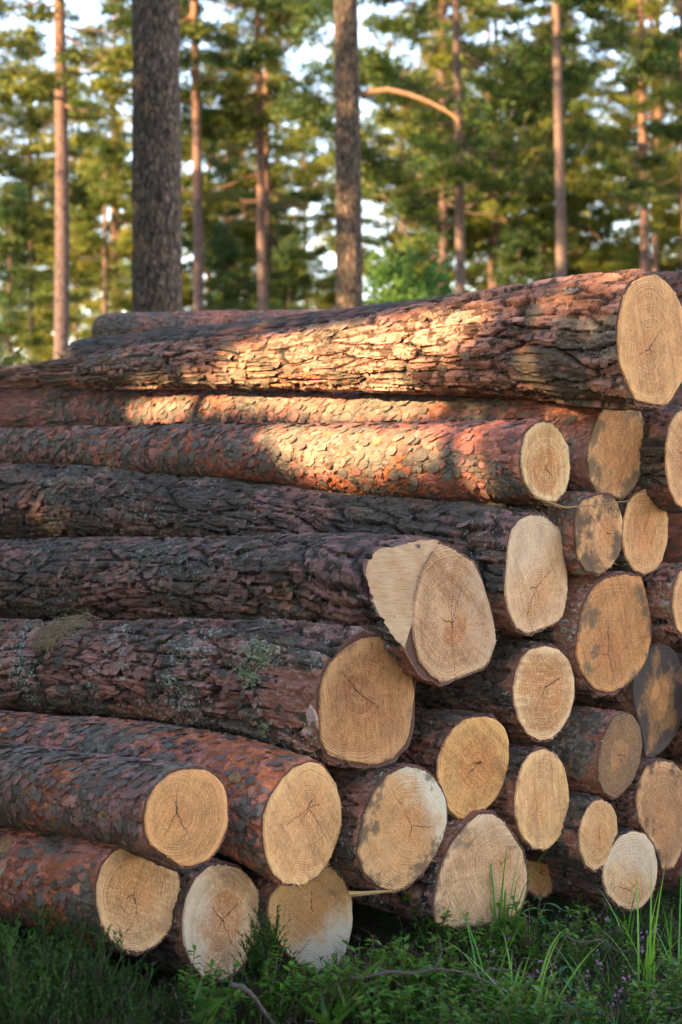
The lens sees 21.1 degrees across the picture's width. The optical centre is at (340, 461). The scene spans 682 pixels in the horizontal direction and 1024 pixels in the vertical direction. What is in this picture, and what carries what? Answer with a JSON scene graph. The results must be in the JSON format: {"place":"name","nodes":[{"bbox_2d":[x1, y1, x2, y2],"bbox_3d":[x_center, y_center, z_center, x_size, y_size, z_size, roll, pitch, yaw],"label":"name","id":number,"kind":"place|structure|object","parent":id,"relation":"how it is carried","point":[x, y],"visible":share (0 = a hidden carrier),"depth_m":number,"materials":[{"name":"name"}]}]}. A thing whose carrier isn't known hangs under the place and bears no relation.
{"place":"outdoors","nodes":[
{"label":"outdoors","id":0,"kind":"place"},
{"bbox_2d":[0,0,679,362],"label":"sky","id":1,"kind":"structure","parent":0,"point":[84,6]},
{"bbox_2d":[0,891,681,1023],"bbox_3d":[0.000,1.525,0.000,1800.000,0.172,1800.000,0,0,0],"label":"ground","id":2,"kind":"structure","parent":0,"point":[380,924],"depth_m":5.90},
{"bbox_2d":[0,178,77,364],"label":"pine tree","id":3,"kind":"object","parent":2,"relation":"on","point":[11,294],"visible":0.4,"depth_m":39.98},
{"bbox_2d":[0,0,89,245],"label":"pine tree","id":4,"kind":"object","parent":2,"relation":"on","point":[8,170],"visible":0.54,"depth_m":44.29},
{"bbox_2d":[0,920,97,1023],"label":"heather bush","id":5,"kind":"object","parent":2,"relation":"on","point":[23,999],"visible":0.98,"depth_m":4.42,"materials":[{"name":"green plant"}]},
{"bbox_2d":[0,894,101,1021],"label":"heather bush","id":6,"kind":"object","parent":2,"relation":"on","point":[42,934],"visible":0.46,"depth_m":4.94,"materials":[{"name":"green plant"}]},
{"bbox_2d":[0,26,131,360],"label":"pine tree","id":7,"kind":"object","parent":2,"relation":"on","point":[31,125],"visible":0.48,"depth_m":47.30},
{"bbox_2d":[0,87,131,340],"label":"pine tree","id":8,"kind":"object","parent":2,"relation":"on","point":[49,277],"visible":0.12,"depth_m":54.82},
{"bbox_2d":[13,923,148,1023],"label":"heather bush","id":9,"kind":"object","parent":2,"relation":"on","point":[101,1008],"visible":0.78,"depth_m":4.54,"materials":[{"name":"green plant"}]},
{"bbox_2d":[0,826,181,956],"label":"pine log","id":10,"kind":"object","parent":2,"relation":"on","point":[120,888],"visible":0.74,"depth_m":5.14,"materials":[{"name":"brown wood"}]},
{"bbox_2d":[0,741,228,871],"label":"pine log","id":11,"kind":"object","parent":10,"relation":"on","point":[170,814],"visible":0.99,"depth_m":5.02,"materials":[{"name":"brown wood"}]},
{"bbox_2d":[0,131,191,363],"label":"pine tree","id":12,"kind":"object","parent":2,"relation":"on","point":[82,228],"visible":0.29,"depth_m":43.87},
{"bbox_2d":[70,115,131,322],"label":"pine tree","id":13,"kind":"object","parent":2,"relation":"on","point":[95,303],"visible":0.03,"depth_m":77.60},
{"bbox_2d":[0,0,221,358],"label":"pine tree","id":14,"kind":"object","parent":2,"relation":"on","point":[112,64],"visible":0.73,"depth_m":29.91,"materials":[{"name":"plant"}]},
{"bbox_2d":[16,0,218,312],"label":"pine tree","id":15,"kind":"object","parent":2,"relation":"on","point":[112,124],"visible":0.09,"depth_m":53.74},
{"bbox_2d":[91,955,174,1023],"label":"heather bush","id":16,"kind":"object","parent":2,"relation":"on","point":[149,1011],"visible":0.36,"depth_m":4.75,"materials":[{"name":"green plant"}]},
{"bbox_2d":[131,0,182,311],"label":"pine tree","id":17,"kind":"object","parent":2,"relation":"on","point":[156,273],"visible":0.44,"depth_m":14.76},
{"bbox_2d":[86,857,259,980],"bbox_3d":[-1.665,1.339,6.719,0.356,0.379,3.937,0,0,-43],"label":"pine log","id":18,"kind":"object","parent":2,"relation":"on","point":[217,900],"visible":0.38,"depth_m":5.27,"materials":[{"name":"brown wood"}]},
{"bbox_2d":[147,975,201,1023],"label":"heather bush","id":19,"kind":"object","parent":2,"relation":"on","point":[175,1015],"visible":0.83,"depth_m":4.84,"materials":[{"name":"green plant"}]},
{"bbox_2d":[65,0,308,310],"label":"pine tree","id":20,"kind":"object","parent":2,"relation":"on","point":[254,58],"visible":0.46,"depth_m":37.80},
{"bbox_2d":[177,945,224,1018],"bbox_3d":[-0.401,1.442,4.985,0.138,0.203,0.152,0,0,-42],"label":"bilberry plant","id":21,"kind":"object","parent":2,"relation":"on","point":[189,979],"visible":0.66,"depth_m":4.99,"materials":[{"name":"green plant"}]},
{"bbox_2d":[179,960,247,1023],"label":"bilberry plant","id":22,"kind":"object","parent":2,"relation":"on","point":[227,1015],"visible":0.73,"depth_m":4.83,"materials":[{"name":"green plant"}]},
{"bbox_2d":[189,219,257,310],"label":"pine tree","id":23,"kind":"object","parent":2,"relation":"on","point":[224,255],"visible":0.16,"depth_m":49.74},
{"bbox_2d":[124,0,370,309],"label":"pine tree","id":24,"kind":"object","parent":2,"relation":"on","point":[260,121],"visible":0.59,"depth_m":39.76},
{"bbox_2d":[181,22,318,310],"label":"pine tree","id":25,"kind":"object","parent":2,"relation":"on","point":[226,167],"visible":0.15,"depth_m":57.49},
{"bbox_2d":[218,938,293,1023],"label":"bilberry plant","id":26,"kind":"object","parent":2,"relation":"on","point":[265,969],"visible":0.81,"depth_m":4.92,"materials":[{"name":"green plant"}]},
{"bbox_2d":[181,82,330,309],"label":"pine tree","id":27,"kind":"object","parent":2,"relation":"on","point":[278,214],"visible":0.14,"depth_m":59.61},
{"bbox_2d":[121,0,391,309],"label":"pine tree","id":28,"kind":"object","parent":2,"relation":"on","point":[273,180],"visible":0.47,"depth_m":52.39,"materials":[{"name":"plant"}]},
{"bbox_2d":[230,905,300,1022],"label":"heather bush","id":29,"kind":"object","parent":2,"relation":"on","point":[254,960],"visible":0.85,"depth_m":4.99,"materials":[{"name":"green plant"}]},
{"bbox_2d":[213,852,352,972],"bbox_3d":[-1.415,1.375,6.901,0.340,0.361,3.930,0,0,-43],"label":"pine log","id":30,"kind":"object","parent":2,"relation":"on","point":[318,912],"visible":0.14,"depth_m":5.48,"materials":[{"name":"brown wood"}]},
{"bbox_2d":[0,711,342,886],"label":"pine log","id":31,"kind":"object","parent":30,"relation":"on","point":[284,820],"visible":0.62,"depth_m":5.38,"materials":[{"name":"brown wood"}]},
{"bbox_2d":[2,710,447,892],"bbox_3d":[-1.138,1.118,6.949,0.389,0.405,3.930,0,0,-43],"label":"pine log","id":32,"kind":"object","parent":30,"relation":"on","point":[394,823],"visible":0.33,"depth_m":5.51,"materials":[{"name":"brown wood"}]},
{"bbox_2d":[0,617,415,769],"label":"pine log","id":33,"kind":"object","parent":32,"relation":"on","point":[337,695],"visible":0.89,"depth_m":5.70,"materials":[{"name":"brown wood"}]},
{"bbox_2d":[28,608,101,661],"bbox_3d":[-0.972,0.610,6.529,0.341,0.184,0.264,0,0,37],"label":"dry grass wad","id":34,"kind":"object","parent":33,"relation":"on","point":[61,629],"visible":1,"depth_m":6.49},
{"bbox_2d":[0,532,497,686],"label":"pine log","id":35,"kind":"object","parent":33,"relation":"on","point":[420,606],"visible":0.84,"depth_m":5.95,"materials":[{"name":"brown wood"}]},
{"bbox_2d":[258,961,314,1023],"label":"bilberry plant","id":36,"kind":"object","parent":2,"relation":"on","point":[281,987],"visible":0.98,"depth_m":4.89,"materials":[{"name":"green plant"}]},
{"bbox_2d":[212,57,362,306],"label":"pine tree","id":37,"kind":"object","parent":2,"relation":"on","point":[316,297],"visible":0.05,"depth_m":73.70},
{"bbox_2d":[250,230,326,309],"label":"pine tree","id":38,"kind":"object","parent":2,"relation":"on","point":[289,265],"visible":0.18,"depth_m":45.90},
{"bbox_2d":[237,105,372,309],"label":"pine tree","id":39,"kind":"object","parent":2,"relation":"on","point":[318,251],"visible":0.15,"depth_m":65.99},
{"bbox_2d":[301,969,348,1023],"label":"bilberry plant","id":40,"kind":"object","parent":2,"relation":"on","point":[334,991],"visible":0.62,"depth_m":4.86,"materials":[{"name":"green plant"}]},
{"bbox_2d":[191,954,461,1023],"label":"undergrowth","id":41,"kind":"object","parent":2,"relation":"on","point":[199,1016],"depth_m":4.16,"materials":[{"name":"green plant"}]},
{"bbox_2d":[0,868,681,1023],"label":"dead heather stems","id":42,"kind":"object","parent":2,"relation":"on","point":[516,965],"visible":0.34,"depth_m":5.37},
{"bbox_2d":[2,876,681,1023],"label":"heather","id":43,"kind":"object","parent":2,"relation":"on","point":[633,962],"depth_m":5.52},
{"bbox_2d":[3,893,681,1023],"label":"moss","id":44,"kind":"object","parent":2,"relation":"on","point":[645,918],"visible":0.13,"depth_m":5.56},
{"bbox_2d":[327,955,400,1023],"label":"bilberry plant","id":45,"kind":"object","parent":2,"relation":"on","point":[374,989],"visible":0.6,"depth_m":4.87,"materials":[{"name":"green plant"}]},
{"bbox_2d":[80,935,681,1023],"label":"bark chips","id":46,"kind":"object","parent":2,"relation":"on","point":[564,999],"visible":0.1,"depth_m":5.28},
{"bbox_2d":[331,227,435,304],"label":"pine tree","id":47,"kind":"object","parent":2,"relation":"on","point":[389,238],"visible":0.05,"depth_m":57.92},
{"bbox_2d":[334,0,460,308],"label":"pine tree","id":48,"kind":"object","parent":2,"relation":"on","point":[349,269],"visible":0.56,"depth_m":20.86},
{"bbox_2d":[372,983,430,1023],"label":"bilberry plant","id":49,"kind":"object","parent":2,"relation":"on","point":[407,1007],"visible":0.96,"depth_m":4.78,"materials":[{"name":"green plant"}]},
{"bbox_2d":[329,66,486,284],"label":"pine tree","id":50,"kind":"object","parent":2,"relation":"on","point":[377,227],"visible":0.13,"depth_m":61.88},
{"bbox_2d":[363,234,459,305],"bbox_3d":[1.108,-1.129,31.015,2.100,5.428,2.129,0,0,0],"label":"broadleaf sapling","id":51,"kind":"object","parent":2,"relation":"on","point":[398,276],"visible":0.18,"depth_m":30.76,"materials":[{"name":"green plant"}]},
{"bbox_2d":[401,890,453,953],"bbox_3d":[0.276,1.443,5.658,0.166,0.221,0.150,0,0,-20],"label":"bilberry plant","id":52,"kind":"object","parent":2,"relation":"on","point":[441,930],"visible":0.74,"depth_m":5.64,"materials":[{"name":"green plant"}]},
{"bbox_2d":[402,978,467,1023],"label":"bilberry plant","id":53,"kind":"object","parent":2,"relation":"on","point":[441,995],"visible":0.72,"depth_m":4.82,"materials":[{"name":"green plant"}]},
{"bbox_2d":[348,809,528,930],"bbox_3d":[-0.881,1.287,7.119,0.377,0.391,3.954,0,0,-43],"label":"pine log","id":54,"kind":"object","parent":2,"relation":"on","point":[474,844],"visible":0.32,"depth_m":5.70,"materials":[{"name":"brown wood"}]},
{"bbox_2d":[60,706,509,819],"bbox_3d":[-0.909,0.969,7.158,0.330,0.364,3.932,0,0,-43],"label":"pine log","id":55,"kind":"object","parent":54,"relation":"on","point":[461,756],"visible":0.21,"depth_m":5.73,"materials":[{"name":"brown wood"}]},
{"bbox_2d":[487,743,570,851],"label":"pine log","id":56,"kind":"object","parent":54,"relation":"on","point":[533,800],"visible":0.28,"depth_m":5.87,"materials":[{"name":"brown wood"}]},
{"bbox_2d":[415,639,574,742],"bbox_3d":[-0.663,0.764,7.385,0.324,0.354,3.921,0,0,-43],"label":"pine log","id":57,"kind":"object","parent":56,"relation":"on","point":[523,691],"visible":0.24,"depth_m":5.96,"materials":[{"name":"brown wood"}]},
{"bbox_2d":[0,462,568,635],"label":"pine log","id":58,"kind":"object","parent":57,"relation":"on","point":[515,554],"visible":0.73,"depth_m":6.66,"materials":[{"name":"brown wood"}]},
{"bbox_2d":[0,418,571,505],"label":"pine log","id":59,"kind":"object","parent":58,"relation":"on","point":[520,461],"visible":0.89,"depth_m":6.50,"materials":[{"name":"brown wood"}]},
{"bbox_2d":[495,571,651,697],"bbox_3d":[-0.410,0.593,7.580,0.441,0.450,3.922,0,0,-43],"label":"pine log","id":60,"kind":"object","parent":57,"relation":"on","point":[599,634],"visible":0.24,"depth_m":6.13,"materials":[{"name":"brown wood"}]},
{"bbox_2d":[501,491,624,576],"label":"pine log","id":61,"kind":"object","parent":60,"relation":"on","point":[591,538],"visible":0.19,"depth_m":6.07,"materials":[{"name":"wood"}]},
{"bbox_2d":[0,387,644,499],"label":"pine log","id":62,"kind":"object","parent":61,"relation":"on","point":[604,446],"visible":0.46,"depth_m":7.06,"materials":[{"name":"brown wood"}]},
{"bbox_2d":[0,269,681,411],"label":"pine log","id":63,"kind":"object","parent":62,"relation":"on","point":[608,341],"visible":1,"depth_m":6.36,"materials":[{"name":"brown wood"}]},
{"bbox_2d":[372,52,508,294],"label":"pine tree","id":64,"kind":"object","parent":2,"relation":"on","point":[472,282],"visible":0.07,"depth_m":63.65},
{"bbox_2d":[288,0,598,295],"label":"pine tree","id":65,"kind":"object","parent":2,"relation":"on","point":[441,62],"visible":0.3,"depth_m":47.60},
{"bbox_2d":[348,936,547,995],"bbox_3d":[0.286,1.347,4.883,0.537,0.146,0.057,0,0,0],"label":"fallen branch","id":66,"kind":"object","parent":2,"relation":"on","point":[383,971],"visible":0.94,"depth_m":4.86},
{"bbox_2d":[270,0,642,294],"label":"pine tree","id":67,"kind":"object","parent":2,"relation":"on","point":[525,80],"visible":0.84,"depth_m":35.38,"materials":[{"name":"plant"}]},
{"bbox_2d":[395,0,586,288],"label":"pine tree","id":68,"kind":"object","parent":2,"relation":"on","point":[451,211],"visible":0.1,"depth_m":51.58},
{"bbox_2d":[392,0,614,287],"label":"pine tree","id":69,"kind":"object","parent":2,"relation":"on","point":[533,215],"visible":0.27,"depth_m":49.69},
{"bbox_2d":[468,210,555,291],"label":"pine tree","id":70,"kind":"object","parent":2,"relation":"on","point":[519,243],"visible":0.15,"depth_m":47.85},
{"bbox_2d":[482,981,541,1023],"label":"bilberry plant","id":71,"kind":"object","parent":2,"relation":"on","point":[506,1002],"visible":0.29,"depth_m":4.81,"materials":[{"name":"green plant"}]},
{"bbox_2d":[491,978,541,1023],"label":"bilberry plant","id":72,"kind":"object","parent":2,"relation":"on","point":[509,999],"visible":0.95,"depth_m":4.70,"materials":[{"name":"green plant"}]},
{"bbox_2d":[490,832,546,962],"bbox_3d":[0.546,1.346,5.686,0.151,0.428,0.208,0,0,-41],"label":"grass clump","id":73,"kind":"object","parent":2,"relation":"on","point":[494,911],"visible":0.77,"depth_m":5.70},
{"bbox_2d":[492,895,545,960],"bbox_3d":[0.549,1.456,5.645,0.154,0.226,0.170,0,0,35],"label":"bilberry plant","id":74,"kind":"object","parent":2,"relation":"on","point":[512,921],"visible":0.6,"depth_m":5.64,"materials":[{"name":"green plant"}]},
{"bbox_2d":[500,896,538,974],"bbox_3d":[0.543,1.451,5.510,0.133,0.236,0.196,0,0,18],"label":"bilberry plant","id":75,"kind":"object","parent":2,"relation":"on","point":[522,934],"visible":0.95,"depth_m":5.53,"materials":[{"name":"green plant"}]},
{"bbox_2d":[457,0,599,277],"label":"pine tree","id":76,"kind":"object","parent":2,"relation":"on","point":[519,15],"visible":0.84,"depth_m":32.82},
{"bbox_2d":[501,972,564,1023],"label":"bilberry plant","id":77,"kind":"object","parent":2,"relation":"on","point":[543,1006],"visible":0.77,"depth_m":4.77,"materials":[{"name":"green plant"}]},
{"bbox_2d":[526,859,553,900],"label":"pine log","id":78,"kind":"object","parent":2,"relation":"on","point":[541,885],"visible":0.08,"depth_m":6.19,"materials":[{"name":"brown wood"}]},
{"bbox_2d":[524,791,617,873],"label":"pine log","id":79,"kind":"object","parent":78,"relation":"on","point":[583,843],"visible":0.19,"depth_m":6.01,"materials":[{"name":"brown wood"}]},
{"bbox_2d":[509,706,641,799],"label":"pine log","id":80,"kind":"object","parent":79,"relation":"on","point":[597,751],"visible":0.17,"depth_m":6.12,"materials":[{"name":"brown wood"}]},
{"bbox_2d":[445,921,647,1023],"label":"grass clump","id":81,"kind":"object","parent":2,"relation":"on","point":[543,978],"visible":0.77,"depth_m":4.91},
{"bbox_2d":[466,16,639,284],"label":"pine tree","id":82,"kind":"object","parent":2,"relation":"on","point":[547,244],"visible":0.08,"depth_m":56.19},
{"bbox_2d":[469,7,638,286],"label":"pine tree","id":83,"kind":"object","parent":2,"relation":"on","point":[579,239],"visible":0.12,"depth_m":53.59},
{"bbox_2d":[551,922,599,977],"bbox_3d":[0.706,1.489,5.527,0.116,0.179,0.132,0,0,-39],"label":"bilberry plant","id":84,"kind":"object","parent":2,"relation":"on","point":[571,949],"visible":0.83,"depth_m":5.51,"materials":[{"name":"green plant"}]},
{"bbox_2d":[551,983,602,1023],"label":"bilberry plant","id":85,"kind":"object","parent":2,"relation":"on","point":[591,1003],"visible":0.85,"depth_m":4.80,"materials":[{"name":"green plant"}]},
{"bbox_2d":[518,0,681,207],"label":"pine tree","id":86,"kind":"object","parent":2,"relation":"on","point":[646,63],"visible":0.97,"depth_m":33.19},
{"bbox_2d":[548,827,657,911],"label":"pine log","id":87,"kind":"object","parent":2,"relation":"on","point":[631,860],"visible":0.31,"depth_m":6.13,"materials":[{"name":"brown wood"}]},
{"bbox_2d":[591,756,681,869],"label":"pine log","id":88,"kind":"object","parent":87,"relation":"on","point":[648,802],"visible":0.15,"depth_m":6.27,"materials":[{"name":"brown wood"}]},
{"bbox_2d":[573,644,681,756],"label":"pine log","id":89,"kind":"object","parent":88,"relation":"on","point":[649,697],"visible":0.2,"depth_m":6.61,"materials":[{"name":"brown wood"}]},
{"bbox_2d":[642,562,681,645],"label":"pine log","id":90,"kind":"object","parent":89,"relation":"on","point":[663,585],"visible":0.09,"depth_m":6.29,"materials":[{"name":"brown wood"}]},
{"bbox_2d":[336,486,668,576],"bbox_3d":[-0.276,0.252,7.728,0.322,0.345,3.930,0,0,-43],"label":"pine log","id":91,"kind":"object","parent":90,"relation":"on","point":[645,534],"visible":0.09,"depth_m":6.29,"materials":[{"name":"brown wood"}]},
{"bbox_2d":[636,405,681,512],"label":"pine log","id":92,"kind":"object","parent":91,"relation":"on","point":[660,469],"visible":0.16,"depth_m":6.27,"materials":[{"name":"brown wood"}]},
{"bbox_2d":[527,3,681,274],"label":"pine tree","id":93,"kind":"object","parent":2,"relation":"on","point":[627,256],"visible":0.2,"depth_m":50.26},
{"bbox_2d":[583,908,634,972],"bbox_3d":[0.830,1.485,5.646,0.184,0.208,0.128,0,0,23],"label":"bilberry plant","id":94,"kind":"object","parent":2,"relation":"on","point":[597,926],"visible":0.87,"depth_m":5.63,"materials":[{"name":"green plant"}]},
{"bbox_2d":[538,0,681,271],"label":"pine tree","id":95,"kind":"object","parent":2,"relation":"on","point":[616,115],"visible":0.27,"depth_m":45.39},
{"bbox_2d":[553,0,681,271],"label":"pine tree","id":96,"kind":"object","parent":2,"relation":"on","point":[642,226],"visible":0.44,"depth_m":41.84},
{"bbox_2d":[592,183,681,272],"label":"pine tree","id":97,"kind":"object","parent":2,"relation":"on","point":[665,241],"visible":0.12,"depth_m":49.28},
{"bbox_2d":[594,863,681,992],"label":"grass clump","id":98,"kind":"object","parent":2,"relation":"on","point":[650,958],"visible":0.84,"depth_m":5.43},
{"bbox_2d":[622,965,672,1022],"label":"bilberry plant","id":99,"kind":"object","parent":2,"relation":"on","point":[641,983],"visible":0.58,"depth_m":5.05,"materials":[{"name":"green plant"}]},
{"bbox_2d":[622,977,681,1023],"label":"bilberry plant","id":100,"kind":"object","parent":2,"relation":"on","point":[636,1008],"visible":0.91,"depth_m":4.92,"materials":[{"name":"green plant"}]},
{"bbox_2d":[654,854,681,894],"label":"pine log","id":101,"kind":"object","parent":2,"relation":"on","point":[670,877],"visible":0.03,"depth_m":6.68,"materials":[{"name":"brown wood"}]},
{"bbox_2d":[661,956,681,1016],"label":"bilberry plant","id":102,"kind":"object","parent":2,"relation":"on","point":[672,986],"visible":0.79,"depth_m":5.09,"materials":[{"name":"green plant"}]},
{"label":"pine log","id":103,"kind":"object","parent":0,"visible":0},
{"bbox_2d":[663,757,681,763],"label":"pine log","id":104,"kind":"object","parent":103,"relation":"on","point":[677,761],"visible":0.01,"depth_m":7.04,"materials":[{"name":"brown wood"}]},
{"bbox_2d":[655,724,681,760],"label":"pine log","id":105,"kind":"object","parent":104,"relation":"on","point":[673,749],"visible":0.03,"depth_m":6.95,"materials":[{"name":"brown wood"}]},
{"bbox_2d":[676,653,681,723],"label":"pine log","id":106,"kind":"object","parent":105,"relation":"on","point":[679,655],"depth_m":6.89,"materials":[{"name":"brown wood"}]},
{"bbox_2d":[666,644,681,653],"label":"pine log","id":107,"kind":"object","parent":106,"relation":"on","point":[678,649],"depth_m":7.10,"materials":[{"name":"brown wood"}]},
{"bbox_2d":[662,513,681,563],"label":"pine log","id":108,"kind":"object","parent":107,"relation":"on","point":[673,552],"visible":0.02,"depth_m":6.71,"materials":[{"name":"red wood"}]},
{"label":"pine log","id":109,"kind":"object","parent":108,"relation":"on","visible":0},
{"bbox_2d":[272,382,681,404],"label":"pine log","id":110,"kind":"object","parent":109,"relation":"on","point":[676,399],"visible":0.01,"depth_m":6.71,"materials":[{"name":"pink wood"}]},
{"bbox_2d":[91,309,330,337],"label":"pine log","id":111,"kind":"object","parent":110,"relation":"on","point":[110,324],"visible":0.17,"depth_m":9.21,"materials":[{"name":"brown wood"}]},
{"bbox_2d":[62,270,681,357],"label":"pine log","id":112,"kind":"object","parent":110,"relation":"on","point":[84,346],"visible":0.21,"depth_m":8.39,"materials":[{"name":"brown wood"}]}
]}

